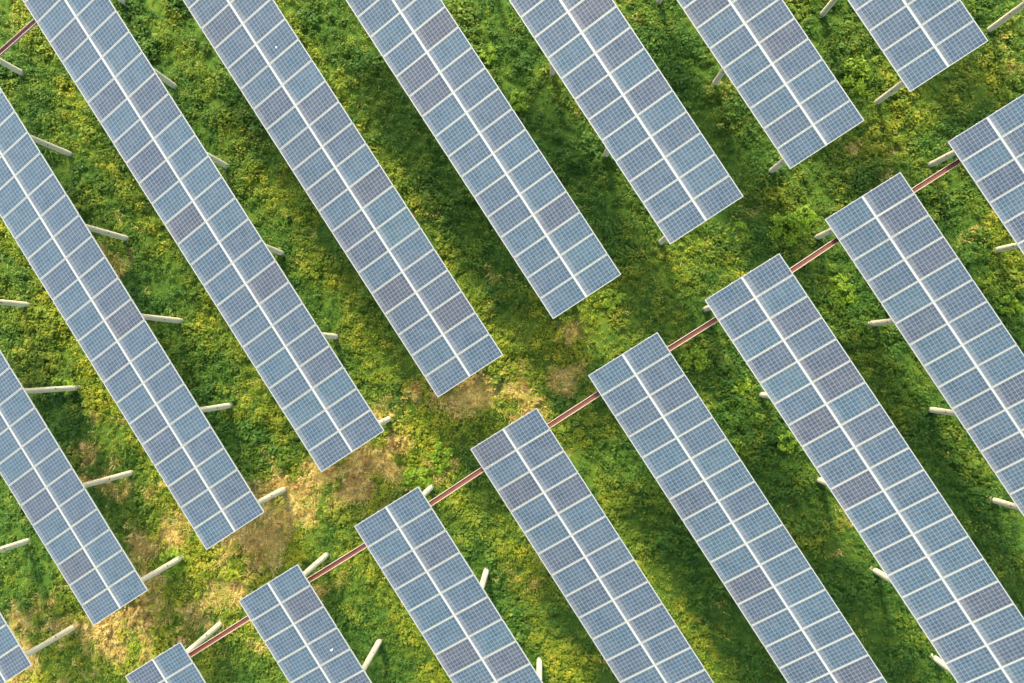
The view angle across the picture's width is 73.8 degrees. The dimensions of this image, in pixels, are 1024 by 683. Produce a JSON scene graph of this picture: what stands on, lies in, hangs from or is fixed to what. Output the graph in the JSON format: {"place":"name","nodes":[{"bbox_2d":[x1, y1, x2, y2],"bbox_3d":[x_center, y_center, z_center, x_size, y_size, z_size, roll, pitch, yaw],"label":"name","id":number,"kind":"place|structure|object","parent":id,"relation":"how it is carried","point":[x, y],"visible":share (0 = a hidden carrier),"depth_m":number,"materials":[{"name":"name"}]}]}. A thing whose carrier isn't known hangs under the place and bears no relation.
{"place":"outdoors","nodes":[
{"label":"outdoors","id":0,"kind":"place"},
{"bbox_2d":[0,0,1023,682],"bbox_3d":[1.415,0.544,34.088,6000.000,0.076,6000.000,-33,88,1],"label":"ground","id":1,"kind":"structure","parent":0,"point":[602,322],"depth_m":34.24,"materials":[{"name":"green plant"}]},
{"bbox_2d":[0,538,79,682],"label":"solar panel row","id":2,"kind":"object","parent":1,"relation":"on","point":[15,661],"visible":0.94,"depth_m":28.69,"materials":[{"name":"glass"}]},
{"bbox_2d":[51,377,74,395],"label":"leafy weed","id":3,"kind":"object","parent":1,"relation":"on","point":[69,383],"visible":0.66,"depth_m":34.48,"materials":[{"name":"green plant"}]},
{"bbox_2d":[0,299,185,625],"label":"solar panel row","id":4,"kind":"object","parent":1,"relation":"on","point":[17,405],"visible":0.96,"depth_m":29.07,"materials":[{"name":"glass"}]},
{"bbox_2d":[0,58,286,549],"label":"solar panel row","id":5,"kind":"object","parent":1,"relation":"on","point":[68,261],"visible":0.98,"depth_m":28.67,"materials":[{"name":"glass"}]},
{"bbox_2d":[154,545,185,580],"bbox_3d":[-17.212,11.136,34.284,1.605,0.812,1.661,-33,88,1],"label":"leafy weed","id":6,"kind":"object","parent":1,"relation":"on","point":[175,553],"visible":0.84,"depth_m":34.23,"materials":[{"name":"green plant"}]},
{"bbox_2d":[125,621,222,682],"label":"solar panel row","id":7,"kind":"object","parent":1,"relation":"on","point":[159,668],"visible":0.96,"depth_m":28.74,"materials":[{"name":"glass"}]},
{"bbox_2d":[188,136,1002,656],"bbox_3d":[2.293,3.041,28.593,53.059,1.648,0.400,-33,88,1],"label":"cable tray","id":8,"kind":"object","parent":7,"relation":"attached to","point":[566,414],"visible":0.35,"depth_m":28.61,"materials":[{"name":"metal"}]},
{"bbox_2d":[23,0,391,471],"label":"solar panel row","id":9,"kind":"object","parent":1,"relation":"on","point":[166,156],"visible":0.98,"depth_m":27.51,"materials":[{"name":"glass"}]},
{"bbox_2d":[0,19,36,56],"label":"cable tray","id":10,"kind":"object","parent":9,"relation":"attached to","point":[19,35],"visible":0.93,"depth_m":29.54,"materials":[{"name":"metal"}]},
{"bbox_2d":[239,553,382,682],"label":"solar panel row","id":11,"kind":"object","parent":1,"relation":"on","point":[325,648],"visible":0.98,"depth_m":28.11,"materials":[{"name":"glass"}]},
{"bbox_2d":[183,0,502,396],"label":"solar panel row","id":12,"kind":"object","parent":1,"relation":"on","point":[274,71],"visible":1,"depth_m":28.08,"materials":[{"name":"glass"}]},
{"bbox_2d":[399,467,433,490],"bbox_3d":[-4.713,6.756,33.929,1.599,0.706,1.533,-33,88,1],"label":"leafy weed","id":13,"kind":"object","parent":1,"relation":"on","point":[413,472],"visible":0.95,"depth_m":33.87,"materials":[{"name":"green plant"}]},
{"bbox_2d":[424,441,452,475],"bbox_3d":[-3.643,5.901,33.853,1.499,0.789,1.700,33,91,2],"label":"leafy weed","id":14,"kind":"object","parent":1,"relation":"on","point":[440,466],"visible":1,"depth_m":33.83,"materials":[{"name":"green plant"}]},
{"bbox_2d":[354,484,542,682],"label":"solar panel row","id":15,"kind":"object","parent":1,"relation":"on","point":[500,662],"visible":0.98,"depth_m":26.92,"materials":[{"name":"glass"}]},
{"bbox_2d":[346,0,620,318],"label":"solar panel row","id":16,"kind":"object","parent":1,"relation":"on","point":[428,39],"visible":1,"depth_m":28.12,"materials":[{"name":"glass"}]},
{"bbox_2d":[478,44,498,65],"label":"leafy weed","id":17,"kind":"object","parent":1,"relation":"on","point":[491,52],"visible":1,"depth_m":34.04,"materials":[{"name":"green plant"}]},
{"bbox_2d":[0,0,1023,682],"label":"ground cover","id":18,"kind":"object","parent":1,"relation":"on","point":[874,170],"visible":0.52,"depth_m":33.91,"materials":[{"name":"green plant"}]},
{"bbox_2d":[508,89,529,111],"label":"leafy weed","id":19,"kind":"object","parent":1,"relation":"on","point":[514,99],"visible":0.96,"depth_m":33.98,"materials":[{"name":"green plant"}]},
{"bbox_2d":[470,408,713,682],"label":"solar panel row","id":20,"kind":"object","parent":1,"relation":"on","point":[648,643],"visible":1,"depth_m":27.50,"materials":[{"name":"glass"}]},
{"bbox_2d":[600,288,626,312],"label":"leafy weed","id":21,"kind":"object","parent":1,"relation":"on","point":[611,306],"visible":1,"depth_m":33.61,"materials":[{"name":"green plant"}]},
{"bbox_2d":[509,0,742,244],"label":"solar panel row","id":22,"kind":"object","parent":1,"relation":"on","point":[570,26],"visible":0.98,"depth_m":27.24,"materials":[{"name":"glass"}]},
{"bbox_2d":[679,344,710,372],"bbox_3d":[8.972,0.868,33.374,1.597,0.778,1.371,-33,88,1],"label":"leafy weed","id":23,"kind":"object","parent":1,"relation":"on","point":[700,356],"visible":1,"depth_m":33.32,"materials":[{"name":"green plant"}]},
{"bbox_2d":[723,221,750,249],"bbox_3d":[11.077,-5.229,33.456,1.402,0.660,1.339,-33,88,1],"label":"leafy weed","id":24,"kind":"object","parent":1,"relation":"on","point":[740,225],"visible":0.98,"depth_m":33.40,"materials":[{"name":"green plant"}]},
{"bbox_2d":[588,332,886,682],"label":"solar panel row","id":25,"kind":"object","parent":1,"relation":"on","point":[793,615],"visible":1,"depth_m":27.50,"materials":[{"name":"glass"}]},
{"bbox_2d":[729,374,751,394],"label":"leafy weed","id":26,"kind":"object","parent":1,"relation":"on","point":[740,385],"visible":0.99,"depth_m":33.26,"materials":[{"name":"green plant"}]},
{"bbox_2d":[732,436,754,454],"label":"leafy weed","id":27,"kind":"object","parent":1,"relation":"on","point":[736,447],"visible":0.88,"depth_m":33.22,"materials":[{"name":"green plant"}]},
{"bbox_2d":[656,0,863,172],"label":"solar panel row","id":28,"kind":"object","parent":1,"relation":"on","point":[786,38],"visible":0.97,"depth_m":28.13,"materials":[{"name":"glass"}]},
{"bbox_2d":[776,430,798,453],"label":"leafy weed","id":29,"kind":"object","parent":1,"relation":"on","point":[788,447],"visible":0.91,"depth_m":33.10,"materials":[{"name":"green plant"}]},
{"bbox_2d":[766,207,810,247],"bbox_3d":[13.494,-5.563,33.200,2.102,0.990,1.883,14,90,3],"label":"leafy weed","id":30,"kind":"object","parent":1,"relation":"on","point":[776,220],"visible":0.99,"depth_m":33.12,"materials":[{"name":"green plant"}]},
{"bbox_2d":[794,204,818,229],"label":"leafy weed","id":31,"kind":"object","parent":1,"relation":"on","point":[804,209],"visible":0.84,"depth_m":33.23,"materials":[{"name":"green plant"}]},
{"bbox_2d":[827,272,853,292],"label":"leafy weed","id":32,"kind":"object","parent":1,"relation":"on","point":[839,278],"visible":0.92,"depth_m":33.13,"materials":[{"name":"green plant"}]},
{"bbox_2d":[829,279,860,310],"bbox_3d":[16.110,-2.256,33.110,1.617,0.847,1.397,-33,88,1],"label":"leafy weed","id":33,"kind":"object","parent":1,"relation":"on","point":[846,294],"visible":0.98,"depth_m":33.05,"materials":[{"name":"green plant"}]},
{"bbox_2d":[841,55,878,95],"bbox_3d":[16.865,-12.964,33.270,1.650,0.854,1.870,-33,88,1],"label":"leafy weed","id":34,"kind":"object","parent":1,"relation":"on","point":[863,72],"visible":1,"depth_m":33.28,"materials":[{"name":"green plant"}]},
{"bbox_2d":[702,253,1023,682],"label":"solar panel row","id":35,"kind":"object","parent":1,"relation":"on","point":[940,576],"visible":1,"depth_m":26.47,"materials":[{"name":"glass"}]},
{"bbox_2d":[820,0,987,105],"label":"solar panel row","id":36,"kind":"object","parent":1,"relation":"on","point":[950,20],"visible":0.98,"depth_m":27.81,"materials":[{"name":"glass"}]},
{"bbox_2d":[814,172,1023,516],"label":"solar panel row","id":37,"kind":"object","parent":1,"relation":"on","point":[996,441],"visible":0.98,"depth_m":27.71,"materials":[{"name":"glass"}]},
{"bbox_2d":[926,94,1023,254],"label":"solar panel row","id":38,"kind":"object","parent":1,"relation":"on","point":[995,155],"visible":0.98,"depth_m":27.72,"materials":[{"name":"glass"}]},
{"bbox_2d":[984,0,1023,32],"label":"solar panel row","id":39,"kind":"object","parent":1,"relation":"on","point":[1006,17],"visible":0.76,"depth_m":31.80,"materials":[{"name":"glass"}]},
{"bbox_2d":[997,287,1023,317],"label":"leafy weed","id":40,"kind":"object","parent":1,"relation":"on","point":[1007,299],"visible":0.99,"depth_m":32.78,"materials":[{"name":"green plant"}]},
{"bbox_2d":[0,0,1023,682],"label":"dry grass","id":41,"kind":"structure","parent":0,"point":[316,476],"depth_m":34.44,"materials":[{"name":"beige plant"}]}
]}

